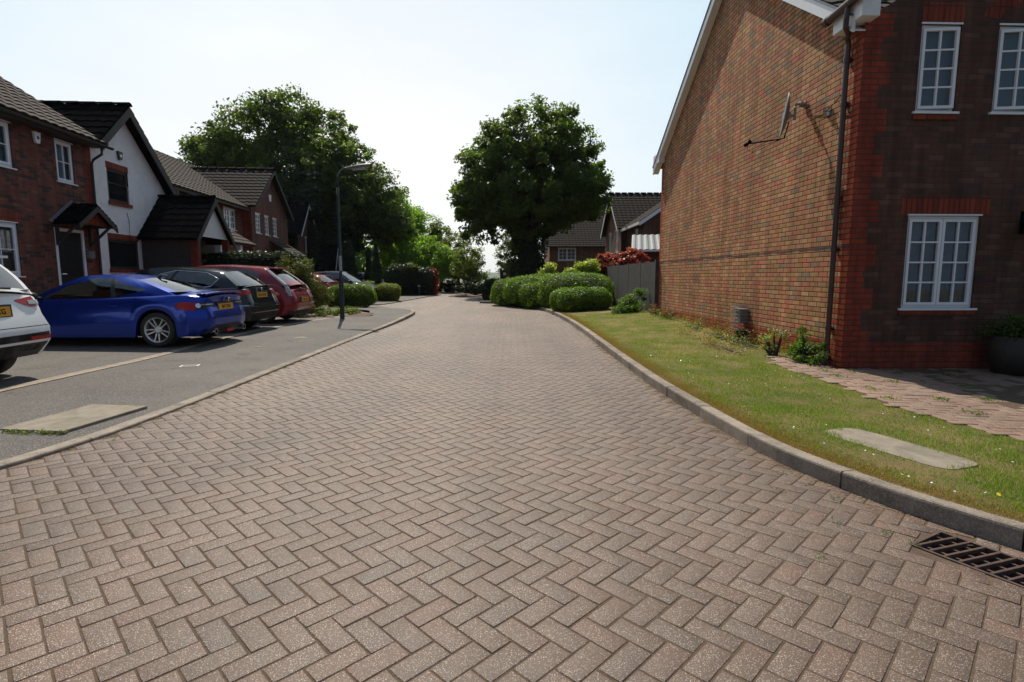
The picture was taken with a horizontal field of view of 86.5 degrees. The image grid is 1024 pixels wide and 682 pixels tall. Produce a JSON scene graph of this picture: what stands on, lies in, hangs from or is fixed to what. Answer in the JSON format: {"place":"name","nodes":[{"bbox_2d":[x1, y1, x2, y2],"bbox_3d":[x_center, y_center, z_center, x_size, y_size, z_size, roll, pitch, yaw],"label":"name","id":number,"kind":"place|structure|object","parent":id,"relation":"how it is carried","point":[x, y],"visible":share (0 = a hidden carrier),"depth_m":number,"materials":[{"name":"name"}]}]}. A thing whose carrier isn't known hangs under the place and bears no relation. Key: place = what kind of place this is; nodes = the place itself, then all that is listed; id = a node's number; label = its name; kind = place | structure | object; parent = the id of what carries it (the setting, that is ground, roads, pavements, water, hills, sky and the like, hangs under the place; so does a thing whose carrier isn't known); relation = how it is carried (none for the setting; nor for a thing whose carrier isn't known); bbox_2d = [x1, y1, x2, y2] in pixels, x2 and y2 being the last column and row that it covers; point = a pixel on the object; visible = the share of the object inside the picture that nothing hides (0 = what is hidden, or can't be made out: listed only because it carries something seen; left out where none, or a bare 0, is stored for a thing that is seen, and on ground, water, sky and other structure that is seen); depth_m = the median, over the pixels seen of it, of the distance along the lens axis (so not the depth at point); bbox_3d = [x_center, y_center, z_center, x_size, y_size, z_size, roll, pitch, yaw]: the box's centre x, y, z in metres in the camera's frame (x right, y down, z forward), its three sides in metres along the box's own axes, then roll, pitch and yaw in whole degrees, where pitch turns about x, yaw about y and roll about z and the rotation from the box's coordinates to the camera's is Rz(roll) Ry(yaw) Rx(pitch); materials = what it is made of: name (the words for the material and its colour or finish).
{"place":"outdoors","nodes":[
{"label":"outdoors","id":0,"kind":"place"},
{"bbox_2d":[0,307,365,391],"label":"driveway","id":1,"kind":"structure","parent":0,"point":[57,357],"depth_m":9.00,"materials":[{"name":"grey asphalt"}]},
{"bbox_2d":[0,255,50,372],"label":"parked car","id":2,"kind":"object","parent":1,"relation":"on","point":[24,327],"visible":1,"depth_m":6.65,"materials":[{"name":"white paint"}]},
{"bbox_2d":[0,76,117,295],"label":"brick house","id":3,"kind":"structure","parent":1,"relation":"on","point":[54,218],"depth_m":13.15,"materials":[{"name":"red brick"}]},
{"bbox_2d":[0,119,16,169],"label":"window","id":4,"kind":"structure","parent":3,"relation":"in","point":[5,152],"depth_m":12.03,"materials":[{"name":"white plastic"}]},
{"bbox_2d":[0,220,25,276],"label":"window","id":5,"kind":"structure","parent":3,"relation":"in","point":[6,246],"depth_m":12.19,"materials":[{"name":"white plastic"}]},
{"bbox_2d":[32,131,40,143],"bbox_3d":[-11.174,-4.780,12.792,0.068,0.260,0.198,-1,7,-5],"label":"alarm box","id":6,"kind":"object","parent":3,"relation":"attached to","point":[36,136],"visible":1,"depth_m":12.75,"materials":[{"name":"white paint"}]},
{"bbox_2d":[53,138,77,185],"bbox_3d":[-11.334,-4.505,13.730,0.170,1.052,0.710,-1,7,-5],"label":"window","id":7,"kind":"structure","parent":3,"relation":"in","point":[63,156],"depth_m":13.80,"materials":[{"name":"white plastic"}]},
{"bbox_2d":[58,231,83,283],"bbox_3d":[-11.287,-1.771,13.971,0.077,2.025,0.880,-1,7,-5],"label":"door","id":8,"kind":"structure","parent":3,"relation":"in","point":[70,249],"depth_m":13.94,"materials":[{"name":"black paint"}]},
{"bbox_2d":[86,249,95,258],"bbox_3d":[-11.262,-2.337,14.560,0.140,0.252,0.240,-1,7,-5],"label":"mail box","id":9,"kind":"object","parent":3,"relation":"attached to","point":[90,254],"visible":1,"depth_m":14.49,"materials":[{"name":"grey metal"}]},
{"bbox_2d":[27,274,244,346],"bbox_3d":[-7.613,-0.639,10.528,4.316,1.319,2.142,0,7,0],"label":"parked car","id":10,"kind":"object","parent":1,"relation":"on","point":[158,311],"visible":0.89,"depth_m":9.73,"materials":[{"name":"blue paint"}]},
{"bbox_2d":[39,100,288,273],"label":"rendered house","id":11,"kind":"structure","parent":1,"relation":"on","point":[159,209],"depth_m":16.94,"materials":[{"name":"paint"}]},
{"bbox_2d":[106,168,128,203],"bbox_3d":[-11.534,-4.500,15.862,0.104,0.920,0.972,0,7,-3],"label":"window","id":12,"kind":"structure","parent":11,"relation":"in","point":[117,193],"depth_m":15.91,"materials":[{"name":"black glass"}]},
{"bbox_2d":[108,239,138,268],"bbox_3d":[-11.580,-2.558,16.129,0.151,0.840,1.450,-1,7,-5],"label":"window","id":13,"kind":"structure","parent":11,"relation":"in","point":[123,254],"depth_m":16.15,"materials":[{"name":"black glass"}]},
{"bbox_2d":[200,241,206,264],"bbox_3d":[-10.761,-2.215,18.334,0.050,2.400,2.000,-1,7,-5],"label":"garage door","id":14,"kind":"structure","parent":11,"relation":"in","point":[202,243],"depth_m":19.05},
{"bbox_2d":[206,245,214,252],"bbox_3d":[-12.270,-2.652,21.593,0.040,2.500,3.500,-1,7,-5],"label":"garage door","id":15,"kind":"structure","parent":11,"relation":"in","point":[209,248],"depth_m":22.22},
{"bbox_2d":[135,267,279,326],"bbox_3d":[-8.018,-1.018,12.970,4.308,1.485,2.167,0,7,0],"label":"parked car","id":16,"kind":"object","parent":1,"relation":"on","point":[259,300],"visible":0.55,"depth_m":12.33,"materials":[{"name":"black paint"}]},
{"bbox_2d":[189,167,307,257],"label":"brick house","id":17,"kind":"structure","parent":1,"relation":"on","point":[252,188],"depth_m":27.10,"materials":[{"name":"brown brick"}]},
{"bbox_2d":[223,206,236,230],"bbox_3d":[-12.616,-5.430,24.204,0.207,0.962,1.290,-1,7,-5],"label":"window","id":18,"kind":"structure","parent":17,"relation":"in","point":[230,222],"depth_m":24.28,"materials":[{"name":"white plastic"}]},
{"bbox_2d":[255,212,260,233],"bbox_3d":[-12.403,-5.715,26.437,0.205,1.002,0.740,-1,7,-5],"label":"window","id":19,"kind":"structure","parent":17,"relation":"in","point":[257,216],"depth_m":26.55,"materials":[{"name":"white plastic"}]},
{"bbox_2d":[264,215,269,235],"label":"window","id":20,"kind":"structure","parent":17,"relation":"in","point":[266,220],"depth_m":27.74,"materials":[{"name":"white plastic"}]},
{"bbox_2d":[272,217,278,237],"bbox_3d":[-12.596,-5.991,28.763,0.205,1.002,0.740,-1,7,-5],"label":"window","id":21,"kind":"structure","parent":17,"relation":"in","point":[274,224],"depth_m":28.89,"materials":[{"name":"white plastic"}]},
{"bbox_2d":[198,265,313,322],"bbox_3d":[-8.094,-1.354,15.368,4.472,1.589,2.136,0,7,-1],"label":"parked car","id":22,"kind":"object","parent":1,"relation":"on","point":[294,296],"visible":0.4,"depth_m":14.75,"materials":[{"name":"red paint"}]},
{"bbox_2d":[201,250,313,284],"bbox_3d":[-9.080,-2.082,19.090,4.294,2.227,1.212,0,7,0],"label":"hedge","id":23,"kind":"object","parent":1,"relation":"on","point":[218,258],"visible":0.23,"depth_m":18.65,"materials":[{"name":"green plant"}]},
{"bbox_2d":[274,255,335,314],"bbox_3d":[-7.021,-1.841,18.138,2.273,2.046,1.574,0,7,0],"label":"juniper","id":24,"kind":"object","parent":1,"relation":"on","point":[299,273],"visible":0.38,"depth_m":18.02,"materials":[{"name":"green plant"}]},
{"bbox_2d":[295,301,361,316],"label":"weeds","id":25,"kind":"object","parent":1,"relation":"on","point":[323,311],"visible":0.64,"depth_m":17.50,"materials":[{"name":"green plant"}]},
{"bbox_2d":[345,313,372,316],"bbox_3d":[-5.255,-0.908,18.260,1.374,0.068,1.680,0,7,0],"label":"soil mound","id":26,"kind":"object","parent":1,"relation":"on","point":[360,314],"visible":0.63,"depth_m":17.86,"materials":[{"name":"brown soil"}]},
{"bbox_2d":[0,308,411,459],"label":"footway","id":27,"kind":"structure","parent":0,"point":[157,383],"depth_m":7.05,"materials":[{"name":"grey asphalt"}]},
{"bbox_2d":[1,428,67,434],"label":"edge weeds","id":28,"kind":"object","parent":27,"relation":"on","point":[23,432],"visible":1,"depth_m":4.60,"materials":[{"name":"green plant"}]},
{"bbox_2d":[0,404,146,433],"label":"access cover","id":29,"kind":"object","parent":27,"relation":"on","point":[80,417],"visible":0.99,"depth_m":5.02,"materials":[{"name":"concrete"}]},
{"bbox_2d":[0,316,339,391],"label":"driveway edging","id":30,"kind":"object","parent":27,"relation":"on","point":[95,369],"visible":0.85,"depth_m":8.16,"materials":[{"name":"concrete"}]},
{"bbox_2d":[336,163,370,318],"bbox_3d":[-4.705,-2.888,16.323,1.070,4.750,0.229,0,7,0],"label":"street lamp","id":31,"kind":"object","parent":27,"relation":"on","point":[341,284],"visible":0.98,"depth_m":16.27,"materials":[{"name":"grey metal"}]},
{"bbox_2d":[0,0,709,272],"label":"sky","id":32,"kind":"structure","parent":0,"point":[417,79],"materials":[{"name":"white"}]},
{"bbox_2d":[316,292,444,303],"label":"footway","id":33,"kind":"structure","parent":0,"point":[404,297],"depth_m":34.20,"materials":[{"name":"grey asphalt"}]},
{"bbox_2d":[313,274,338,301],"bbox_3d":[-10.798,-2.664,27.276,4.306,1.485,2.166,1,7,9],"label":"parked car","id":34,"kind":"object","parent":33,"relation":"on","point":[328,281],"visible":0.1,"depth_m":26.58,"materials":[{"name":"red paint"}]},
{"bbox_2d":[335,232,344,270],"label":"conifer","id":35,"kind":"object","parent":33,"relation":"on","point":[342,247],"visible":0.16,"depth_m":40.69,"materials":[{"name":"green plant"}]},
{"bbox_2d":[314,271,378,295],"bbox_3d":[-9.353,-2.928,29.058,4.477,1.589,2.136,1,7,6],"label":"parked car","id":36,"kind":"object","parent":33,"relation":"on","point":[349,278],"visible":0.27,"depth_m":28.41,"materials":[{"name":"grey paint"}]},
{"bbox_2d":[363,247,371,281],"bbox_3d":[-10.301,-5.011,39.157,0.768,3.535,0.791,6,9,43],"label":"conifer","id":37,"kind":"object","parent":33,"relation":"on","point":[368,270],"visible":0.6,"depth_m":38.98,"materials":[{"name":"green plant"}]},
{"bbox_2d":[428,267,439,294],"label":"shrub","id":38,"kind":"object","parent":33,"relation":"on","point":[436,281],"visible":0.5,"depth_m":39.14,"materials":[{"name":"red plant"}]},
{"bbox_2d":[322,297,497,307],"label":"side road","id":39,"kind":"structure","parent":0,"point":[378,306],"depth_m":25.59,"materials":[{"name":"grey asphalt"}]},
{"bbox_2d":[324,283,377,307],"bbox_3d":[-7.032,-1.985,23.548,2.344,1.108,1.458,0,7,0],"label":"hedge","id":40,"kind":"object","parent":39,"relation":"on","point":[362,295],"visible":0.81,"depth_m":23.07,"materials":[{"name":"green plant"}]},
{"bbox_2d":[481,278,505,300],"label":"hedge","id":41,"kind":"object","parent":39,"relation":"on","point":[486,288],"visible":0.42,"depth_m":30.59,"materials":[{"name":"green plant"}]},
{"bbox_2d":[442,272,499,282],"bbox_3d":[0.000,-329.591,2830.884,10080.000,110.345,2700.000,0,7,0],"label":"hills","id":42,"kind":"structure","parent":0,"point":[493,274],"depth_m":2088.73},
{"bbox_2d":[0,292,1023,681],"bbox_3d":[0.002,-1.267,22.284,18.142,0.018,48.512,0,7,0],"label":"road","id":43,"kind":"structure","parent":0,"point":[478,337],"depth_m":2.80,"materials":[{"name":"brown brick"}]},
{"bbox_2d":[0,308,414,469],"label":"kerb","id":44,"kind":"structure","parent":43,"relation":"on","point":[48,451],"depth_m":5.33,"materials":[{"name":"concrete"}]},
{"bbox_2d":[376,283,400,300],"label":"bush","id":45,"kind":"object","parent":43,"relation":"on","point":[389,292],"visible":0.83,"depth_m":29.05,"materials":[{"name":"green plant"}]},
{"bbox_2d":[383,263,433,294],"bbox_3d":[-7.309,-4.346,38.590,3.500,2.364,2.460,0,7,0],"label":"hedge","id":46,"kind":"object","parent":43,"relation":"on","point":[406,280],"visible":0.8,"depth_m":37.81,"materials":[{"name":"green plant"}]},
{"bbox_2d":[388,262,419,270],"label":"shrub","id":47,"kind":"object","parent":46,"relation":"on","point":[414,266],"visible":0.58,"depth_m":37.79,"materials":[{"name":"green plant"}]},
{"bbox_2d":[448,293,478,296],"bbox_3d":[-3.310,-3.208,37.473,1.980,0.218,1.980,0,7,0],"label":"soil mound","id":48,"kind":"object","parent":43,"relation":"on","point":[463,294],"visible":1,"depth_m":37.02,"materials":[{"name":"brown soil"}]},
{"bbox_2d":[454,280,482,294],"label":"shrub","id":49,"kind":"object","parent":43,"relation":"on","point":[473,290],"visible":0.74,"depth_m":38.76,"materials":[{"name":"green plant"}]},
{"bbox_2d":[8,341,1003,544],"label":"leaf litter","id":50,"kind":"object","parent":43,"relation":"on","point":[656,398],"visible":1,"depth_m":4.27,"materials":[{"name":"brown plant"}]},
{"bbox_2d":[111,327,920,560],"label":"joint weeds","id":51,"kind":"object","parent":43,"relation":"on","point":[757,453],"visible":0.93,"depth_m":3.36,"materials":[{"name":"green plant"}]},
{"bbox_2d":[596,247,650,274],"bbox_3d":[4.982,-3.001,25.203,2.884,2.765,1.760,0,7,0],"label":"shrub","id":52,"kind":"object","parent":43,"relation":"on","point":[631,255],"visible":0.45,"depth_m":24.81,"materials":[{"name":"red plant"}]},
{"bbox_2d":[480,301,1023,550],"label":"kerb","id":53,"kind":"structure","parent":43,"relation":"on","point":[1008,532],"depth_m":3.53,"materials":[{"name":"concrete"}]},
{"bbox_2d":[890,530,1023,623],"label":"gully grate","id":54,"kind":"object","parent":43,"relation":"on","point":[956,550],"visible":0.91,"depth_m":2.67,"materials":[{"name":"metal"}]},
{"bbox_2d":[543,305,1023,521],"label":"lawn","id":55,"kind":"structure","parent":0,"point":[898,461],"depth_m":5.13,"materials":[{"name":"green plant"}]},
{"bbox_2d":[538,262,558,276],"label":"shrub","id":56,"kind":"object","parent":55,"relation":"on","point":[550,268],"visible":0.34,"depth_m":25.82,"materials":[{"name":"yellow plant"}]},
{"bbox_2d":[490,271,615,307],"bbox_3d":[1.673,-2.309,24.062,5.546,1.624,6.075,0,7,0],"label":"hedge","id":57,"kind":"object","parent":55,"relation":"on","point":[531,290],"visible":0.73,"depth_m":22.64,"materials":[{"name":"green plant"}]},
{"bbox_2d":[549,286,613,311],"bbox_3d":[2.484,-1.522,19.773,2.311,0.989,2.132,0,7,0],"label":"hedge","id":58,"kind":"object","parent":55,"relation":"on","point":[574,299],"visible":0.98,"depth_m":18.96,"materials":[{"name":"green plant"}]},
{"bbox_2d":[563,258,600,276],"bbox_3d":[3.058,-2.598,24.156,1.710,2.206,1.088,0,7,0],"label":"shrub","id":59,"kind":"object","parent":55,"relation":"on","point":[591,265],"visible":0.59,"depth_m":23.84,"materials":[{"name":"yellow plant"}]},
{"bbox_2d":[610,287,648,313],"bbox_3d":[3.671,-1.226,17.202,1.271,0.950,1.460,0,7,0],"label":"shrub","id":60,"kind":"object","parent":55,"relation":"on","point":[627,304],"visible":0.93,"depth_m":16.92,"materials":[{"name":"green plant"}]},
{"bbox_2d":[648,303,676,317],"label":"weeds","id":61,"kind":"object","parent":55,"relation":"on","point":[653,308],"visible":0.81,"depth_m":15.61,"materials":[{"name":"green plant"}]},
{"bbox_2d":[646,309,789,353],"bbox_3d":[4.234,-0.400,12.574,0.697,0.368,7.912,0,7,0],"label":"weeds","id":62,"kind":"object","parent":55,"relation":"on","point":[743,342],"visible":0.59,"depth_m":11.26,"materials":[{"name":"green plant"}]},
{"bbox_2d":[757,327,789,355],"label":"weeds","id":63,"kind":"object","parent":55,"relation":"on","point":[768,348],"visible":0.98,"depth_m":8.82,"materials":[{"name":"green plant"}]},
{"bbox_2d":[781,325,829,365],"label":"weeds","id":64,"kind":"object","parent":55,"relation":"on","point":[801,351],"visible":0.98,"depth_m":8.12,"materials":[{"name":"green plant"}]},
{"bbox_2d":[824,428,976,469],"bbox_3d":[2.860,0.801,4.083,0.400,0.027,0.980,-2,7,-20],"label":"access cover","id":65,"kind":"object","parent":55,"relation":"on","point":[920,454],"visible":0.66,"depth_m":4.00,"materials":[{"name":"concrete"}]},
{"bbox_2d":[766,356,1023,440],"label":"paved drive","id":66,"kind":"structure","parent":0,"point":[912,392],"depth_m":6.11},
{"bbox_2d":[817,369,1002,414],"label":"drive weeds","id":67,"kind":"object","parent":66,"relation":"on","point":[939,398],"visible":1,"depth_m":6.14,"materials":[{"name":"green plant"}]},
{"bbox_2d":[987,335,1023,375],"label":"barrel planter","id":68,"kind":"object","parent":66,"relation":"on","point":[1005,356],"visible":0.88,"depth_m":7.22,"materials":[{"name":"black plastic"}]},
{"bbox_2d":[974,314,1023,340],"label":"pot plant","id":69,"kind":"object","parent":68,"relation":"in","point":[1014,328],"visible":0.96,"depth_m":7.28,"materials":[{"name":"green plant"}]},
{"bbox_3d":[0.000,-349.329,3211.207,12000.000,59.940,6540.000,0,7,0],"label":"ground","id":70,"kind":"structure","parent":0,"visible":0},
{"bbox_2d":[175,82,387,208],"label":"broadleaf tree","id":71,"kind":"object","parent":70,"relation":"on","point":[219,144],"visible":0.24,"depth_m":43.40,"materials":[{"name":"green plant"}]},
{"bbox_2d":[258,202,337,270],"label":"brick house","id":72,"kind":"structure","parent":70,"relation":"on","point":[329,253],"depth_m":39.17,"materials":[{"name":"brown brick"}]},
{"bbox_2d":[295,222,324,271],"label":"ivy column","id":73,"kind":"structure","parent":70,"relation":"on","point":[313,246],"depth_m":39.92,"materials":[{"name":"green plant"}]},
{"bbox_2d":[268,150,369,258],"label":"broadleaf tree","id":74,"kind":"object","parent":70,"relation":"on","point":[328,237],"visible":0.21,"depth_m":40.70,"materials":[{"name":"green plant"}]},
{"bbox_2d":[245,127,420,247],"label":"broadleaf tree","id":75,"kind":"object","parent":70,"relation":"on","point":[382,211],"visible":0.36,"depth_m":42.03,"materials":[{"name":"green plant"}]},
{"bbox_2d":[342,239,359,277],"bbox_3d":[-11.406,-5.140,38.158,1.394,4.047,1.335,0,7,0],"label":"conifer","id":76,"kind":"object","parent":70,"relation":"on","point":[349,263],"visible":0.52,"depth_m":37.84,"materials":[{"name":"green plant"}]},
{"bbox_2d":[355,246,396,276],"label":"broadleaf tree","id":77,"kind":"object","parent":70,"relation":"on","point":[358,264],"visible":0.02,"depth_m":50.27,"materials":[{"name":"green plant"}]},
{"bbox_2d":[370,243,382,284],"bbox_3d":[-8.908,-4.624,35.690,0.912,3.607,0.865,0,7,0],"label":"conifer","id":78,"kind":"object","parent":70,"relation":"on","point":[376,274],"visible":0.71,"depth_m":35.49,"materials":[{"name":"green plant"}]},
{"bbox_2d":[355,186,443,263],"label":"broadleaf tree","id":79,"kind":"object","parent":70,"relation":"on","point":[419,217],"visible":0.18,"depth_m":50.08,"materials":[{"name":"green plant"}]},
{"bbox_2d":[372,292,445,304],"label":"kerb","id":80,"kind":"structure","parent":70,"relation":"on","point":[406,300],"depth_m":30.29,"materials":[{"name":"concrete"}]},
{"bbox_2d":[360,231,461,280],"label":"broadleaf tree","id":81,"kind":"object","parent":70,"relation":"on","point":[425,252],"visible":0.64,"depth_m":44.50,"materials":[{"name":"green plant"}]},
{"bbox_2d":[425,220,454,290],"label":"broadleaf tree","id":82,"kind":"object","parent":70,"relation":"on","point":[434,228],"visible":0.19,"depth_m":50.54,"materials":[{"name":"green plant"}]},
{"bbox_2d":[437,280,478,291],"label":"shrub","id":83,"kind":"object","parent":70,"relation":"on","point":[447,284],"visible":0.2,"depth_m":47.98,"materials":[{"name":"green plant"}]},
{"bbox_2d":[434,231,489,291],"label":"broadleaf tree","id":84,"kind":"object","parent":70,"relation":"on","point":[475,275],"visible":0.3,"depth_m":49.01,"materials":[{"name":"green plant"}]},
{"bbox_2d":[450,244,476,292],"bbox_3d":[-3.256,-4.760,37.178,2.097,3.716,1.981,0,7,0],"label":"broadleaf tree","id":85,"kind":"object","parent":70,"relation":"on","point":[465,267],"visible":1,"depth_m":37.07,"materials":[{"name":"green plant"}]},
{"bbox_2d":[492,232,517,278],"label":"broadleaf tree","id":86,"kind":"object","parent":70,"relation":"on","point":[504,266],"visible":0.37,"depth_m":43.21,"materials":[{"name":"green plant"}]},
{"bbox_2d":[446,93,614,277],"bbox_3d":[1.220,-9.240,35.590,11.032,13.278,8.956,0,7,0],"label":"broadleaf tree","id":87,"kind":"object","parent":70,"relation":"on","point":[525,195],"visible":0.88,"depth_m":33.81,"materials":[{"name":"green plant"}]},
{"bbox_2d":[541,211,605,273],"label":"brick house","id":88,"kind":"structure","parent":70,"relation":"on","point":[583,242],"depth_m":48.04,"materials":[{"name":"brown brick"}]},
{"bbox_2d":[558,248,575,260],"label":"window","id":89,"kind":"structure","parent":88,"relation":"in","point":[564,254],"depth_m":48.03,"materials":[{"name":"white plastic"}]},
{"bbox_2d":[600,192,660,261],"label":"brick house","id":90,"kind":"structure","parent":70,"relation":"on","point":[628,216],"depth_m":36.89,"materials":[{"name":"brown brick"}]},
{"bbox_2d":[605,259,658,310],"bbox_3d":[4.305,-2.234,22.904,0.090,1.960,13.416,0,7,0],"label":"timber fence","id":91,"kind":"object","parent":70,"relation":"on","point":[628,278],"visible":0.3,"depth_m":18.66,"materials":[{"name":"grey wood"}]},
{"bbox_2d":[632,234,659,303],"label":"garage","id":92,"kind":"structure","parent":70,"relation":"on","point":[650,244],"depth_m":27.34,"materials":[{"name":"white metal"}]},
{"bbox_2d":[652,0,1023,368],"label":"brick house","id":93,"kind":"structure","parent":70,"relation":"on","point":[872,221],"depth_m":7.69,"materials":[{"name":"red brick"}]},
{"bbox_2d":[729,305,750,340],"bbox_3d":[4.426,-0.320,10.582,0.239,0.743,0.387,0,7,-2],"label":"flue guard","id":94,"kind":"object","parent":93,"relation":"attached to","point":[741,315],"visible":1,"depth_m":10.49,"materials":[{"name":"grey metal"}]},
{"bbox_2d":[743,92,828,151],"bbox_3d":[4.308,-3.429,8.483,1.193,0.852,0.542,6,9,40],"label":"satellite dish","id":95,"kind":"object","parent":93,"relation":"attached to","point":[787,114],"visible":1,"depth_m":8.48,"materials":[{"name":"grey metal"},{"name":"galvanised steel"},{"name":"black plastic"}]},
{"bbox_2d":[823,95,840,116],"bbox_3d":[4.586,-3.353,7.747,0.090,0.195,0.422,0,7,-2],"label":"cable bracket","id":96,"kind":"object","parent":93,"relation":"attached to","point":[826,112],"visible":1,"depth_m":7.90,"materials":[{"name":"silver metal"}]},
{"bbox_2d":[912,22,963,113],"bbox_3d":[5.688,-3.637,7.308,0.630,1.162,0.170,0,7,-2],"label":"window","id":97,"kind":"structure","parent":93,"relation":"in","point":[934,85],"depth_m":7.31,"materials":[{"name":"white plastic"}]},
{"bbox_2d":[897,214,982,309],"bbox_3d":[5.963,-1.098,7.638,1.120,1.322,0.207,0,7,-2],"label":"window","id":98,"kind":"structure","parent":93,"relation":"in","point":[941,248],"depth_m":7.65,"materials":[{"name":"white plastic"}]},
{"bbox_2d":[988,23,1023,114],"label":"window","id":99,"kind":"structure","parent":93,"relation":"in","point":[1008,95],"depth_m":7.37,"materials":[{"name":"white plastic"}]},
{"bbox_2d":[1019,211,1023,233],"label":"wall lantern","id":100,"kind":"object","parent":93,"relation":"attached to","point":[1021,228],"depth_m":7.52,"materials":[{"name":"black glass"}]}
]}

